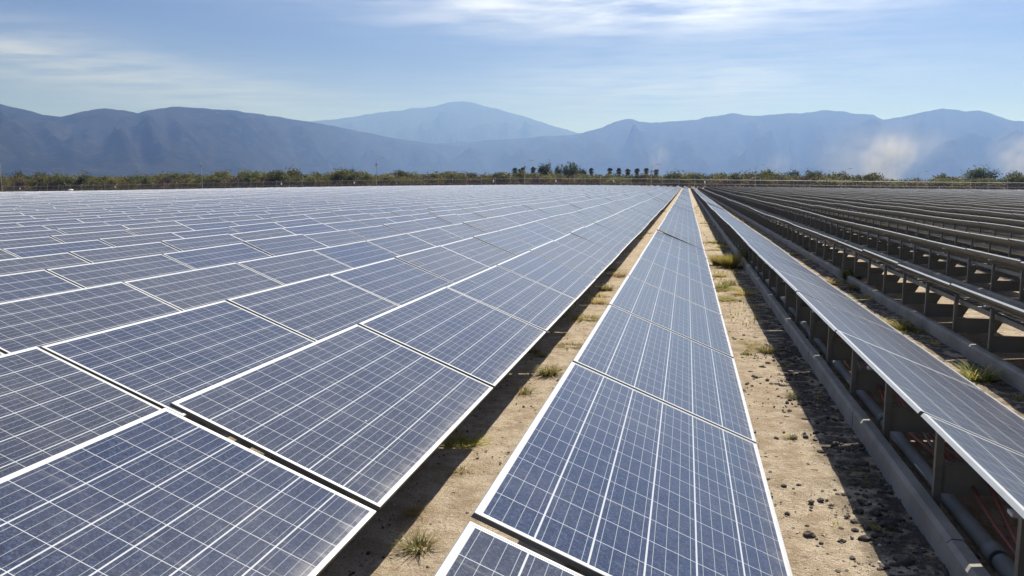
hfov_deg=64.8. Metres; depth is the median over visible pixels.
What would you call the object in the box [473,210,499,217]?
solar panel
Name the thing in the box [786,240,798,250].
concrete kerb
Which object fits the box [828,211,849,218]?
support rack
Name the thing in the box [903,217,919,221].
support rack
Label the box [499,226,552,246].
solar panel
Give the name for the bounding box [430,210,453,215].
solar panel
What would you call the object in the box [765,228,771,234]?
concrete kerb
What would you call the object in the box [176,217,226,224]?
solar panel
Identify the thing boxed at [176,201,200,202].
solar panel
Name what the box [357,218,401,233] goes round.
solar panel
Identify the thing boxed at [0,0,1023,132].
sky
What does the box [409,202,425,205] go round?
solar panel
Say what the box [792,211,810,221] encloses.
support rack
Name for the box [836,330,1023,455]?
solar panel
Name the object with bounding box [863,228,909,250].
support rack
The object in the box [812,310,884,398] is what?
support rack
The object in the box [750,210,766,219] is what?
support rack
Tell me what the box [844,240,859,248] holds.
concrete kerb
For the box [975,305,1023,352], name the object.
support rack
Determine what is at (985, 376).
grass tuft
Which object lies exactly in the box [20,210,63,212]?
solar panel
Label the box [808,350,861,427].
concrete kerb
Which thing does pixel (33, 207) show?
solar panel
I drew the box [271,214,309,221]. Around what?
solar panel
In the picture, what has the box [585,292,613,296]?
grass tuft
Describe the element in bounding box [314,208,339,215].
solar panel
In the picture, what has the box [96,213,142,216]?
solar panel
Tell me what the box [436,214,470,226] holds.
solar panel
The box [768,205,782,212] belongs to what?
support rack
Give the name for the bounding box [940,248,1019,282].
support rack
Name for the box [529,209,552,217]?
solar panel
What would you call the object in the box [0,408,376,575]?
solar panel
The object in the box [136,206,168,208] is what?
solar panel
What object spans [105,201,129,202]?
solar panel
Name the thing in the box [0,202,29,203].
solar panel
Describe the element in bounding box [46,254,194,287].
solar panel
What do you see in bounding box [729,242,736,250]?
concrete kerb
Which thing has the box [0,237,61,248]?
solar panel
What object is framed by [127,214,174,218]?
solar panel
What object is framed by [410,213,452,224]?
solar panel
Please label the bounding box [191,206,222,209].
solar panel
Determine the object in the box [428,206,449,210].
solar panel
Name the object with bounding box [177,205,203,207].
solar panel
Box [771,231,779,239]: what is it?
concrete kerb
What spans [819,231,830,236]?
concrete kerb
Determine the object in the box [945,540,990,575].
concrete kerb
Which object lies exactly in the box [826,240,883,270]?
support rack
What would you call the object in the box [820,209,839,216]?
support rack
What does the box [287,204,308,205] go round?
solar panel
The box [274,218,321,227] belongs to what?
solar panel
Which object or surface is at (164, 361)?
solar panel
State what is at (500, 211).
solar panel
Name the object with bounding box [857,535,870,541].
rock
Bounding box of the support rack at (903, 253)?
[883,233,935,258]
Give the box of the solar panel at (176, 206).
[167,204,195,207]
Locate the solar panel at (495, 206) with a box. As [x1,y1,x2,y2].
[487,204,503,208]
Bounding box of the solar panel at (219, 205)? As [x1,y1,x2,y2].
[204,204,231,205]
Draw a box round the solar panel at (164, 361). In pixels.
[40,300,313,416]
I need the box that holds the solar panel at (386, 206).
[378,205,397,207]
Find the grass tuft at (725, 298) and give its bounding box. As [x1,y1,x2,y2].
[717,295,748,301]
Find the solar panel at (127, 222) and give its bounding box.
[103,218,159,224]
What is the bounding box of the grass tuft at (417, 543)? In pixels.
[385,523,447,555]
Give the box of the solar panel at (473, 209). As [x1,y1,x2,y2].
[463,207,484,217]
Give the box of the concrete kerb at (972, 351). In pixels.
[960,340,1023,392]
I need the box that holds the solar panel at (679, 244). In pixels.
[652,231,706,258]
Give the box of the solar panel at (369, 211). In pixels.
[358,209,384,213]
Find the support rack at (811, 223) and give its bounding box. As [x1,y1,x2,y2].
[806,214,827,226]
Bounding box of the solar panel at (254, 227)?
[228,222,284,232]
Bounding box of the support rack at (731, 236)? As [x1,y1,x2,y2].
[723,220,738,241]
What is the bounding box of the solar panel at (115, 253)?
[69,242,179,262]
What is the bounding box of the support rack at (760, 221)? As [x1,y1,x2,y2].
[758,214,774,225]
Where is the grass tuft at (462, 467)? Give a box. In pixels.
[451,462,477,473]
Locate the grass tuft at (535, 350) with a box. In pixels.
[529,347,546,352]
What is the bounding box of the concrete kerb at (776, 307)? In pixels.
[765,292,787,323]
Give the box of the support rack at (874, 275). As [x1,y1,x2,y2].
[847,249,916,285]
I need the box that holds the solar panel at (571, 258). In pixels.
[530,241,608,278]
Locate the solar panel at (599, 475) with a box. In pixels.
[471,362,792,575]
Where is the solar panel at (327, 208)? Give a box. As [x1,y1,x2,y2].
[317,207,338,209]
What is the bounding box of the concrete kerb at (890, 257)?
[878,252,903,262]
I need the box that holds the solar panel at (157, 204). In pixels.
[143,203,171,205]
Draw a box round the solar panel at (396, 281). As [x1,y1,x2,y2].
[330,258,452,305]
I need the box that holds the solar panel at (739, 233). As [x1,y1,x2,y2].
[734,229,789,255]
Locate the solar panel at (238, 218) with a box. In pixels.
[218,215,262,221]
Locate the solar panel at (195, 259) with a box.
[162,243,271,269]
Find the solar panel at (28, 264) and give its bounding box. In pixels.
[0,252,89,274]
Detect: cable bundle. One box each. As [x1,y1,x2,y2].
[836,333,867,370]
[876,384,966,462]
[971,483,1016,554]
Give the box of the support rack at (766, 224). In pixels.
[763,216,781,228]
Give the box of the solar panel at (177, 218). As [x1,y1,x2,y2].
[154,215,202,221]
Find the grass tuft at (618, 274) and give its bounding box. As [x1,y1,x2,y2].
[603,271,626,276]
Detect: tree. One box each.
[0,179,8,191]
[2,181,17,191]
[8,175,25,188]
[9,177,26,191]
[10,170,25,176]
[16,180,30,190]
[19,174,36,181]
[26,175,46,190]
[34,168,46,176]
[43,174,66,190]
[49,170,74,189]
[67,180,80,190]
[74,171,91,190]
[79,180,91,190]
[86,177,102,190]
[96,176,108,190]
[100,175,117,179]
[101,177,120,189]
[113,176,127,189]
[117,176,139,189]
[131,171,145,180]
[134,181,145,189]
[137,176,157,189]
[151,175,169,181]
[152,179,168,189]
[157,176,171,188]
[165,173,184,183]
[167,176,185,188]
[178,171,194,179]
[184,175,196,188]
[190,174,211,188]
[203,174,223,188]
[211,169,232,179]
[211,178,233,188]
[222,176,240,187]
[234,168,251,187]
[236,175,249,187]
[241,170,261,186]
[248,175,268,187]
[256,170,269,177]
[258,175,278,187]
[269,170,288,184]
[277,173,296,186]
[283,166,302,178]
[291,174,303,186]
[297,174,310,186]
[300,175,322,186]
[313,176,333,186]
[323,173,339,186]
[330,168,350,186]
[344,171,362,185]
[353,173,375,185]
[375,173,398,185]
[385,176,407,185]
[391,170,410,179]
[403,176,426,185]
[407,171,419,178]
[417,175,429,185]
[424,171,446,178]
[424,177,439,185]
[431,177,444,184]
[436,170,456,175]
[439,171,466,184]
[448,171,467,179]
[463,176,478,184]
[466,172,479,177]
[468,175,490,184]
[486,171,515,184]
[502,175,521,184]
[512,169,532,184]
[522,176,534,184]
[529,172,540,177]
[530,175,549,184]
[536,162,552,175]
[538,172,564,176]
[541,175,555,184]
[550,175,569,184]
[553,166,560,174]
[557,161,580,177]
[571,175,595,184]
[578,167,588,174]
[590,174,604,184]
[601,174,612,184]
[603,176,629,184]
[616,174,632,181]
[628,172,647,184]
[643,174,663,185]
[660,170,686,186]
[674,177,699,187]
[684,171,704,186]
[691,172,709,180]
[696,176,709,187]
[705,177,722,186]
[710,172,729,181]
[713,177,734,186]
[726,172,743,186]
[738,175,754,186]
[742,169,758,179]
[749,174,775,186]
[752,170,777,178]
[766,170,788,179]
[768,173,778,187]
[775,174,794,186]
[778,176,802,186]
[785,169,800,176]
[792,177,812,187]
[801,173,824,187]
[803,168,822,177]
[808,175,830,187]
[814,177,844,187]
[819,171,844,181]
[830,171,852,181]
[839,178,870,187]
[848,174,863,179]
[860,172,884,180]
[871,178,889,187]
[874,180,899,188]
[892,180,911,188]
[904,178,929,188]
[925,174,963,183]
[926,177,951,188]
[943,179,955,188]
[946,178,978,188]
[958,165,1003,179]
[963,177,982,188]
[976,177,996,188]
[982,181,1006,189]
[997,177,1011,189]
[1004,170,1021,177]
[1005,173,1023,189]
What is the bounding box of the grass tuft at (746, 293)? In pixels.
[722,286,760,295]
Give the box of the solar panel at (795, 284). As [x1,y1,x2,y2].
[773,268,902,334]
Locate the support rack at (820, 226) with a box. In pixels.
[814,217,839,230]
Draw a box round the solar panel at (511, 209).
[502,206,522,212]
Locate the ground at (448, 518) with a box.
[0,186,1023,575]
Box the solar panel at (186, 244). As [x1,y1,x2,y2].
[161,234,270,255]
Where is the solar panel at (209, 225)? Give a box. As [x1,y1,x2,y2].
[184,221,238,229]
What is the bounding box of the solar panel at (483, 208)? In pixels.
[476,206,493,210]
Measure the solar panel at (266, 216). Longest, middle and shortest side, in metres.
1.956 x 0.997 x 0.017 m
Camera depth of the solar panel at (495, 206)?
35.04 m
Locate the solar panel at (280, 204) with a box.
[269,203,289,204]
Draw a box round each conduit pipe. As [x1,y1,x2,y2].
[765,279,780,300]
[779,296,795,318]
[799,321,826,358]
[832,360,883,427]
[880,419,1010,568]
[992,553,1014,575]
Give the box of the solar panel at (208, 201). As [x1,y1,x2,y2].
[199,201,220,202]
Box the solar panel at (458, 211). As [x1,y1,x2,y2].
[447,209,469,214]
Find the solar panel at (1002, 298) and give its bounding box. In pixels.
[972,286,1023,309]
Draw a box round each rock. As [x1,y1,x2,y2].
[803,531,815,537]
[853,459,868,465]
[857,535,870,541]
[879,519,895,529]
[892,554,914,566]
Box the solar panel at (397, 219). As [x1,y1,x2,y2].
[387,215,417,222]
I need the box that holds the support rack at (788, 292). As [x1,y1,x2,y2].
[765,263,807,312]
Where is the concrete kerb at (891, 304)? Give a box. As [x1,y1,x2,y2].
[869,288,908,317]
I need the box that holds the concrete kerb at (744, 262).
[739,256,748,270]
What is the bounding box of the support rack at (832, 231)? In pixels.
[824,220,852,234]
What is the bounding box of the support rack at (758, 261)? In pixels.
[743,241,772,275]
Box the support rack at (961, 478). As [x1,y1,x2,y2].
[867,366,1000,507]
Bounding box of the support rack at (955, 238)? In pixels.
[950,236,1007,254]
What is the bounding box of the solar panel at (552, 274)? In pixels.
[497,251,595,300]
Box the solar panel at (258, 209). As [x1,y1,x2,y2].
[239,208,270,211]
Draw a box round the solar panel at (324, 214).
[303,212,338,217]
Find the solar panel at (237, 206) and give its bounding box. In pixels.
[221,205,247,207]
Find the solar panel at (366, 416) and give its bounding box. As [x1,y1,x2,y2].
[169,324,492,510]
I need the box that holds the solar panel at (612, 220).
[603,217,642,234]
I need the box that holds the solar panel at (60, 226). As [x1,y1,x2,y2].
[41,222,107,233]
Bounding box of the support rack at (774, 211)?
[772,206,787,213]
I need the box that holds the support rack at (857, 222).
[846,215,871,223]
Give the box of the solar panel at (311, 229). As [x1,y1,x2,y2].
[283,223,338,234]
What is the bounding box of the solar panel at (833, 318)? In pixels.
[796,291,982,390]
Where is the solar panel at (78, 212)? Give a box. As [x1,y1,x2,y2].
[67,210,111,215]
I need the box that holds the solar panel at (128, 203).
[116,203,144,204]
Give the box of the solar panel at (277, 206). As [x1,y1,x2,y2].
[265,205,289,207]
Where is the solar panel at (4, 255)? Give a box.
[0,249,18,259]
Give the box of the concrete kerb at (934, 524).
[852,410,964,563]
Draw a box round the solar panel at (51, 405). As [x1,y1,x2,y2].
[0,347,160,477]
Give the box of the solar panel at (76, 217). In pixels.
[45,215,98,219]
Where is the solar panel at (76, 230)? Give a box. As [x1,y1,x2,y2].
[56,225,128,233]
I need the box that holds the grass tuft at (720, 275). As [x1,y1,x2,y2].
[711,271,737,276]
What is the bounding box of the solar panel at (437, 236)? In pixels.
[406,227,463,245]
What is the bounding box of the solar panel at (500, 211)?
[488,208,511,215]
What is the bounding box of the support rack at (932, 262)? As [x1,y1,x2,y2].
[909,240,973,269]
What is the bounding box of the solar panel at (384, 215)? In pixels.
[371,212,397,217]
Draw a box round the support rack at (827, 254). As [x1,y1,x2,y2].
[810,234,849,259]
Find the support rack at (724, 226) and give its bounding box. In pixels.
[723,221,731,233]
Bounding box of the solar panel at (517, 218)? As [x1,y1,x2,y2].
[502,213,532,224]
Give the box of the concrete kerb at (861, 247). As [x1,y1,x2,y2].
[859,245,878,254]
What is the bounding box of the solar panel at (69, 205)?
[53,205,87,206]
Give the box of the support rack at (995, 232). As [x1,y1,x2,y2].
[988,230,1020,238]
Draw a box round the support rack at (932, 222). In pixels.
[920,220,952,229]
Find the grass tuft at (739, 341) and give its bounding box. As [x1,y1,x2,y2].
[732,340,765,345]
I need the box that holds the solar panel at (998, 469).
[921,413,1023,518]
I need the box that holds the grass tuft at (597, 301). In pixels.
[582,296,610,303]
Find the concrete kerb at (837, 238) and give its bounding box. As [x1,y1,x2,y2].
[830,235,844,242]
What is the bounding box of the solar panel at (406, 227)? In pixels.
[383,221,428,233]
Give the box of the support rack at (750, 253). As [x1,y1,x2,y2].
[745,242,756,263]
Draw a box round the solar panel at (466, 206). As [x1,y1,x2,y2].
[456,204,472,207]
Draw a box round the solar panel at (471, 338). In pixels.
[358,287,545,387]
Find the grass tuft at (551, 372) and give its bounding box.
[522,362,565,375]
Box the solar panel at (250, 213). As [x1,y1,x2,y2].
[234,211,269,215]
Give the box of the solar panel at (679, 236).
[657,225,703,249]
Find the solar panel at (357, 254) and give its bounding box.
[313,241,398,267]
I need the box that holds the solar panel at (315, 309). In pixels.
[226,274,397,341]
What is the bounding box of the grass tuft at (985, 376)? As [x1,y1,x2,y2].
[949,359,1016,382]
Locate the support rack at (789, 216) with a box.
[786,209,804,219]
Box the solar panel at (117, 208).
[104,206,140,209]
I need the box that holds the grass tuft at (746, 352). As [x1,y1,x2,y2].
[738,348,760,354]
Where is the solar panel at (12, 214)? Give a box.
[0,213,22,215]
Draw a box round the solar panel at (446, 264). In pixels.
[395,246,489,282]
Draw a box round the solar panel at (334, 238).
[305,230,368,246]
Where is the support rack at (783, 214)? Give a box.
[781,208,797,217]
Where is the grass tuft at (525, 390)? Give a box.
[512,383,538,393]
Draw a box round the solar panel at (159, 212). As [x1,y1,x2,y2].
[140,210,180,214]
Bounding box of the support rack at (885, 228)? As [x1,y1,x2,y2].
[871,219,902,229]
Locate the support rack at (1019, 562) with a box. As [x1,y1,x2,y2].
[1007,508,1023,575]
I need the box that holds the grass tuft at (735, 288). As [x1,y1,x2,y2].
[717,286,750,291]
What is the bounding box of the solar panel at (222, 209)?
[211,208,242,210]
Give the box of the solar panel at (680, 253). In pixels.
[647,237,709,270]
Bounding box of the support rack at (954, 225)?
[939,223,976,233]
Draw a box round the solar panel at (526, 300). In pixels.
[446,265,575,331]
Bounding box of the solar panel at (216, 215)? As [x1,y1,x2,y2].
[196,213,238,217]
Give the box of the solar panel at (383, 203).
[373,202,392,205]
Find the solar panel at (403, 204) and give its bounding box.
[394,203,413,206]
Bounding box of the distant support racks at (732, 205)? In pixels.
[668,187,1001,240]
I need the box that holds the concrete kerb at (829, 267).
[823,262,842,279]
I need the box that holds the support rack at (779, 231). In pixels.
[771,218,799,234]
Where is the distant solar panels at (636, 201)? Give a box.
[0,185,1023,319]
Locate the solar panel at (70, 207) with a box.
[53,206,88,208]
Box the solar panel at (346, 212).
[332,209,364,215]
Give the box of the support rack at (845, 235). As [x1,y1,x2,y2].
[833,221,866,239]
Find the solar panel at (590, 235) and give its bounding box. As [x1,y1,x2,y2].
[570,227,627,253]
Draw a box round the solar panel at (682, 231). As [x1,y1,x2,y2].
[660,221,702,242]
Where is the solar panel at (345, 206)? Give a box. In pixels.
[336,205,357,207]
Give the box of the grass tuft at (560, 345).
[545,340,582,350]
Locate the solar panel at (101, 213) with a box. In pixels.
[79,211,124,215]
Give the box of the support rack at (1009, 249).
[982,243,1023,260]
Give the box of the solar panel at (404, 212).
[391,210,418,215]
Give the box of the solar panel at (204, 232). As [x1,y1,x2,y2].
[172,227,238,237]
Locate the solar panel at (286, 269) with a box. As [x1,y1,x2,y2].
[237,250,352,284]
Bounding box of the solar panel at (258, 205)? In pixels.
[246,204,269,206]
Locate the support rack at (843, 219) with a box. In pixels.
[837,213,858,220]
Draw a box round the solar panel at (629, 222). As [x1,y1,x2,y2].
[610,214,645,229]
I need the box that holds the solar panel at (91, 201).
[77,201,106,202]
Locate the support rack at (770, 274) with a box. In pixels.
[752,250,785,291]
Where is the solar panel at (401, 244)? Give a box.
[367,233,435,255]
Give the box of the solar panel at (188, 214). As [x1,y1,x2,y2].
[169,211,209,216]
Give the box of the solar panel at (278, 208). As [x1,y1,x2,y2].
[267,207,294,209]
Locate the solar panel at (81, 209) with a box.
[63,208,105,212]
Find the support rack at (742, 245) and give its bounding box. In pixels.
[738,236,748,251]
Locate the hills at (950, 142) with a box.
[407,108,1023,181]
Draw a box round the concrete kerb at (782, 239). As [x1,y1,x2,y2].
[778,236,786,244]
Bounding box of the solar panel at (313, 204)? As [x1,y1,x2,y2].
[307,203,328,205]
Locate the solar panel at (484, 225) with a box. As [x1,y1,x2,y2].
[463,219,504,232]
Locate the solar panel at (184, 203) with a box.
[171,203,198,204]
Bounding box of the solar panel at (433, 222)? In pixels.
[412,217,451,228]
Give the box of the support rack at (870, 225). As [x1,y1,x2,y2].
[858,217,886,226]
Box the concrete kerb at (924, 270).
[901,261,935,275]
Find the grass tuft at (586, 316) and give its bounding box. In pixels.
[564,313,601,321]
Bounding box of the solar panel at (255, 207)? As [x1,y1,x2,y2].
[239,206,266,208]
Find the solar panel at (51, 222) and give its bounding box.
[16,219,83,225]
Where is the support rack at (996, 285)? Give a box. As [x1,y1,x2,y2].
[982,259,1023,301]
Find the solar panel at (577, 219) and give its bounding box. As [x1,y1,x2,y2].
[561,213,592,225]
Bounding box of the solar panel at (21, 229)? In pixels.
[0,225,49,232]
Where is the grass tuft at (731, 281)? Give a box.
[718,278,741,284]
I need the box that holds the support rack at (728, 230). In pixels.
[720,217,733,236]
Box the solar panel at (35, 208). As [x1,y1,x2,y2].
[14,207,54,209]
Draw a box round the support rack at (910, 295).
[876,261,963,304]
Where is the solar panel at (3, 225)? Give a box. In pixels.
[0,223,20,227]
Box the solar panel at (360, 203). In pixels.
[351,202,368,204]
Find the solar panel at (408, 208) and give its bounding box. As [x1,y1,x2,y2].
[396,206,417,209]
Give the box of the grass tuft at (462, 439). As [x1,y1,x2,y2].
[437,429,493,452]
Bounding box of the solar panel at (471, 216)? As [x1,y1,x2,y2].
[459,213,484,220]
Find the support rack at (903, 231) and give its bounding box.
[886,222,922,234]
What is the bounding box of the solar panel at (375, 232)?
[348,225,400,239]
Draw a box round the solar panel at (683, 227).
[663,217,700,236]
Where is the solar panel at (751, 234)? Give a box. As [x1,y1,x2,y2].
[729,224,777,246]
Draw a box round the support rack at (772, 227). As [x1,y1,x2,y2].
[769,218,786,231]
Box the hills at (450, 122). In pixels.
[310,101,578,143]
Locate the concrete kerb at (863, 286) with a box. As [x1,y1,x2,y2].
[843,274,872,295]
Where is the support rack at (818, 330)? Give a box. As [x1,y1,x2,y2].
[783,281,841,345]
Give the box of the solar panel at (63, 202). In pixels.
[49,202,78,203]
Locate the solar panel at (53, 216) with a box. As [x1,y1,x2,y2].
[31,214,81,217]
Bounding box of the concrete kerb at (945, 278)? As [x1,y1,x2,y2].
[932,272,974,289]
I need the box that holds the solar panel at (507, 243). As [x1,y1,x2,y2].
[473,231,535,255]
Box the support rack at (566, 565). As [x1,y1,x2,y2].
[564,562,590,575]
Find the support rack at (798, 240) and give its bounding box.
[786,224,815,244]
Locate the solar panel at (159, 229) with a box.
[125,225,192,234]
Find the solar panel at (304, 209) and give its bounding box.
[291,208,318,211]
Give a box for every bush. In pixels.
[706,255,725,265]
[712,252,745,268]
[733,249,752,263]
[834,267,865,280]
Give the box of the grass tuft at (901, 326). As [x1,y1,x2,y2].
[885,318,924,330]
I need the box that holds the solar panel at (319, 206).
[315,205,335,207]
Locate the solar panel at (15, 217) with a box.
[0,215,35,219]
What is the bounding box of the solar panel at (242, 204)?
[230,203,254,205]
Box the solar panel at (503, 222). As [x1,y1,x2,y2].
[485,216,519,228]
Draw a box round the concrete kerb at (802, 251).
[796,246,810,257]
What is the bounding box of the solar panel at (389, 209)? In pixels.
[378,207,400,215]
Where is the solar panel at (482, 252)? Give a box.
[441,237,515,267]
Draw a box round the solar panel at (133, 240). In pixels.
[99,232,182,250]
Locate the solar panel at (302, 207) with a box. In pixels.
[290,205,316,208]
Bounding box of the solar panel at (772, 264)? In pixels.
[758,254,857,302]
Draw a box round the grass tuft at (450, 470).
[426,464,466,478]
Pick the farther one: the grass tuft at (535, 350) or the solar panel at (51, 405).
the grass tuft at (535, 350)
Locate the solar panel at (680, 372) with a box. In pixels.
[572,305,756,442]
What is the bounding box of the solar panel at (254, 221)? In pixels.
[231,218,276,225]
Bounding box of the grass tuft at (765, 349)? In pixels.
[752,343,782,352]
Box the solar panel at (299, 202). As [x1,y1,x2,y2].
[290,202,308,203]
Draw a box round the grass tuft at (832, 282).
[821,276,845,284]
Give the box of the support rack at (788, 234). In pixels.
[783,224,811,239]
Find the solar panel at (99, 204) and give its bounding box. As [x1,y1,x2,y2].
[86,204,117,205]
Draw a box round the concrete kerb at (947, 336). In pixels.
[905,308,967,351]
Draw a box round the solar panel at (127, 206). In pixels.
[111,205,142,206]
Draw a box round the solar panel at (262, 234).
[230,228,295,240]
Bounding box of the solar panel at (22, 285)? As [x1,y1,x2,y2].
[0,270,82,302]
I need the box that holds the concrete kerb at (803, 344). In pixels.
[782,315,815,363]
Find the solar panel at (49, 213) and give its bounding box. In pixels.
[21,211,71,215]
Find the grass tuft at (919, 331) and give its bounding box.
[903,328,930,334]
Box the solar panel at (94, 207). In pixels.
[76,206,110,208]
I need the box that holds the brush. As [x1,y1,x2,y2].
[2,181,1022,191]
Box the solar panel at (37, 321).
[0,282,180,353]
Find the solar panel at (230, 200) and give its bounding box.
[221,200,239,201]
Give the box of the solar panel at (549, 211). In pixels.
[538,208,560,215]
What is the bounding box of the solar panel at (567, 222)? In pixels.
[548,215,585,229]
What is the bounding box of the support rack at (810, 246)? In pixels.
[802,232,832,251]
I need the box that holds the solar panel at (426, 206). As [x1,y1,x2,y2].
[413,204,432,210]
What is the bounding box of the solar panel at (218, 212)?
[208,210,240,213]
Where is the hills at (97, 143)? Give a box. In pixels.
[0,104,467,179]
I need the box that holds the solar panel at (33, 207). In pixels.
[14,206,52,208]
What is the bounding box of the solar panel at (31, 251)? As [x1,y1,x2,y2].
[2,240,111,262]
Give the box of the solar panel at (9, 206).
[0,206,19,208]
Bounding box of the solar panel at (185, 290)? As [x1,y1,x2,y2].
[123,263,282,310]
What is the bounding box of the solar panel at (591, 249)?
[554,233,619,265]
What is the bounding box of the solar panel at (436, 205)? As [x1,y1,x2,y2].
[427,204,444,206]
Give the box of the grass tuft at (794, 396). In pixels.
[780,392,801,398]
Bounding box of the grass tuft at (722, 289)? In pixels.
[715,286,737,291]
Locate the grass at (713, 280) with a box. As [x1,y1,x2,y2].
[496,206,941,405]
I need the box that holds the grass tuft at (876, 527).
[856,519,896,537]
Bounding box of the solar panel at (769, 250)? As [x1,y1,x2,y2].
[740,236,804,266]
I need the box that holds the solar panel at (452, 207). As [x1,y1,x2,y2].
[445,206,462,209]
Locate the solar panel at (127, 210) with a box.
[109,209,145,211]
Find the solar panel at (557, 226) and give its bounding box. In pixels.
[535,218,575,234]
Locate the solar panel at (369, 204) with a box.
[355,203,374,205]
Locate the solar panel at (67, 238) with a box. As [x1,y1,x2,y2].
[50,230,134,246]
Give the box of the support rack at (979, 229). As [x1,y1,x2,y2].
[961,226,1008,238]
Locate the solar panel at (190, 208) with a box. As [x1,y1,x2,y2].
[159,207,194,210]
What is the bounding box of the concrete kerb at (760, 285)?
[754,276,769,299]
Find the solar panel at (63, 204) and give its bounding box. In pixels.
[48,203,77,204]
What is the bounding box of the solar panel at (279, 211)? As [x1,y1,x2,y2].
[265,209,295,213]
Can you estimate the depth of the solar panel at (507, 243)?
15.16 m
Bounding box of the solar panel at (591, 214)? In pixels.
[577,209,604,220]
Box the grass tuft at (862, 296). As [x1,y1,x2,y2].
[850,293,872,299]
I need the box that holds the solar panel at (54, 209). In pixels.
[36,208,75,210]
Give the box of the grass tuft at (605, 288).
[596,283,617,290]
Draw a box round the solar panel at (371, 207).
[358,205,381,208]
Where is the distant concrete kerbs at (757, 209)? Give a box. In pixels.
[562,188,1021,565]
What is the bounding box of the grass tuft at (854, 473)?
[834,469,878,483]
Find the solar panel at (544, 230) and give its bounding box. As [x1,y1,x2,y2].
[519,221,565,240]
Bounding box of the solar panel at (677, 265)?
[639,245,714,288]
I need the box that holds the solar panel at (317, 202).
[307,201,328,202]
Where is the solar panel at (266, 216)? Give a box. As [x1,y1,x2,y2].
[256,213,291,220]
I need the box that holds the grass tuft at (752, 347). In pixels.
[743,345,760,348]
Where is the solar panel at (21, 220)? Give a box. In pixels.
[0,218,46,222]
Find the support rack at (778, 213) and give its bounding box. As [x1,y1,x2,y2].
[776,207,790,215]
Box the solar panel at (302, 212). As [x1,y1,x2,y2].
[286,210,317,214]
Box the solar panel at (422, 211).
[412,208,433,214]
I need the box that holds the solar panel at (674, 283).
[628,257,721,314]
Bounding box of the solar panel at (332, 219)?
[311,216,352,223]
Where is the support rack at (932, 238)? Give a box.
[903,226,944,240]
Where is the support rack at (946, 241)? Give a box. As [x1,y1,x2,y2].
[924,231,970,246]
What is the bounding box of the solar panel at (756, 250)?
[748,244,826,281]
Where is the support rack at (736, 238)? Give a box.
[733,231,743,246]
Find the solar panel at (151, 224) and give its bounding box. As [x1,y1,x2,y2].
[123,221,181,228]
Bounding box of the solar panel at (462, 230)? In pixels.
[438,223,485,240]
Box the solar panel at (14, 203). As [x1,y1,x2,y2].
[1,203,30,204]
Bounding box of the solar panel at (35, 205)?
[20,205,54,206]
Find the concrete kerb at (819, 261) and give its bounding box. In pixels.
[808,253,826,267]
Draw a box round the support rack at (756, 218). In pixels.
[754,211,771,221]
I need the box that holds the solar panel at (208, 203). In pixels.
[196,202,218,204]
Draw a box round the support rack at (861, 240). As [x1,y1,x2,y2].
[846,224,887,244]
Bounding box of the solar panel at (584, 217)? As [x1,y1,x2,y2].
[569,211,597,222]
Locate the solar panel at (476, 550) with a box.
[434,521,582,575]
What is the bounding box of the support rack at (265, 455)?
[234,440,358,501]
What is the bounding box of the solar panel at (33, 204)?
[16,203,48,204]
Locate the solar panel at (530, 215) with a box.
[516,211,543,220]
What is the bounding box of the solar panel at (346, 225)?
[325,220,370,230]
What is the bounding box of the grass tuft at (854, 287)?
[843,282,875,290]
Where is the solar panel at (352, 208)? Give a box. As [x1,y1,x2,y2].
[338,207,362,209]
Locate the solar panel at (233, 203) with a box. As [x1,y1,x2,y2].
[219,202,243,203]
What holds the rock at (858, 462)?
on the ground at (448, 518)
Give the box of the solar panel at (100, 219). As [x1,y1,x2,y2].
[77,216,133,222]
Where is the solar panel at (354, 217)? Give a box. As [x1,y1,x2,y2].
[342,213,376,220]
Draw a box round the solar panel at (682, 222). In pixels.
[665,214,699,230]
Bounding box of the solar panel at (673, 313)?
[608,275,733,357]
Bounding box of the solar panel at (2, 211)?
[0,209,37,212]
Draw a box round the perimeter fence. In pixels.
[0,177,1023,190]
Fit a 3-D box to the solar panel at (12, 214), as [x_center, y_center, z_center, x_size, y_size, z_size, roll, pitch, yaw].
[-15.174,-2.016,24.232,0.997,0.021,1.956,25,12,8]
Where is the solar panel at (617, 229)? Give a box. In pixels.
[594,219,637,239]
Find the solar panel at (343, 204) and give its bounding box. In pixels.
[332,203,352,205]
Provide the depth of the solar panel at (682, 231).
18.47 m
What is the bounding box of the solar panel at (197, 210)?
[178,209,212,212]
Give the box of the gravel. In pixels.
[324,240,1018,575]
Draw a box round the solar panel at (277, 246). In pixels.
[243,234,327,255]
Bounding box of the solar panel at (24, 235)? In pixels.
[0,230,64,242]
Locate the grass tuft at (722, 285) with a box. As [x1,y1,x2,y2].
[714,281,733,287]
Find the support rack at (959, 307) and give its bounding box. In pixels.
[918,278,1023,332]
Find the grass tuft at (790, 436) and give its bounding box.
[782,432,798,439]
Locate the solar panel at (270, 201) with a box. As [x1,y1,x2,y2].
[261,201,281,202]
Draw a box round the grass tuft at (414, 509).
[386,499,431,520]
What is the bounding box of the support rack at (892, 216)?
[889,215,903,218]
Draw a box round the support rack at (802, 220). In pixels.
[799,213,818,223]
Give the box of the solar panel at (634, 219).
[616,211,648,225]
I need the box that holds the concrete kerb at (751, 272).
[746,264,757,281]
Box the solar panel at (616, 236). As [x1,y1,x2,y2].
[586,223,632,244]
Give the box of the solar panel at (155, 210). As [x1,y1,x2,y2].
[122,209,160,212]
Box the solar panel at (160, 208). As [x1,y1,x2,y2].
[146,207,175,209]
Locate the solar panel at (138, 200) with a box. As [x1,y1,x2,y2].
[129,200,151,201]

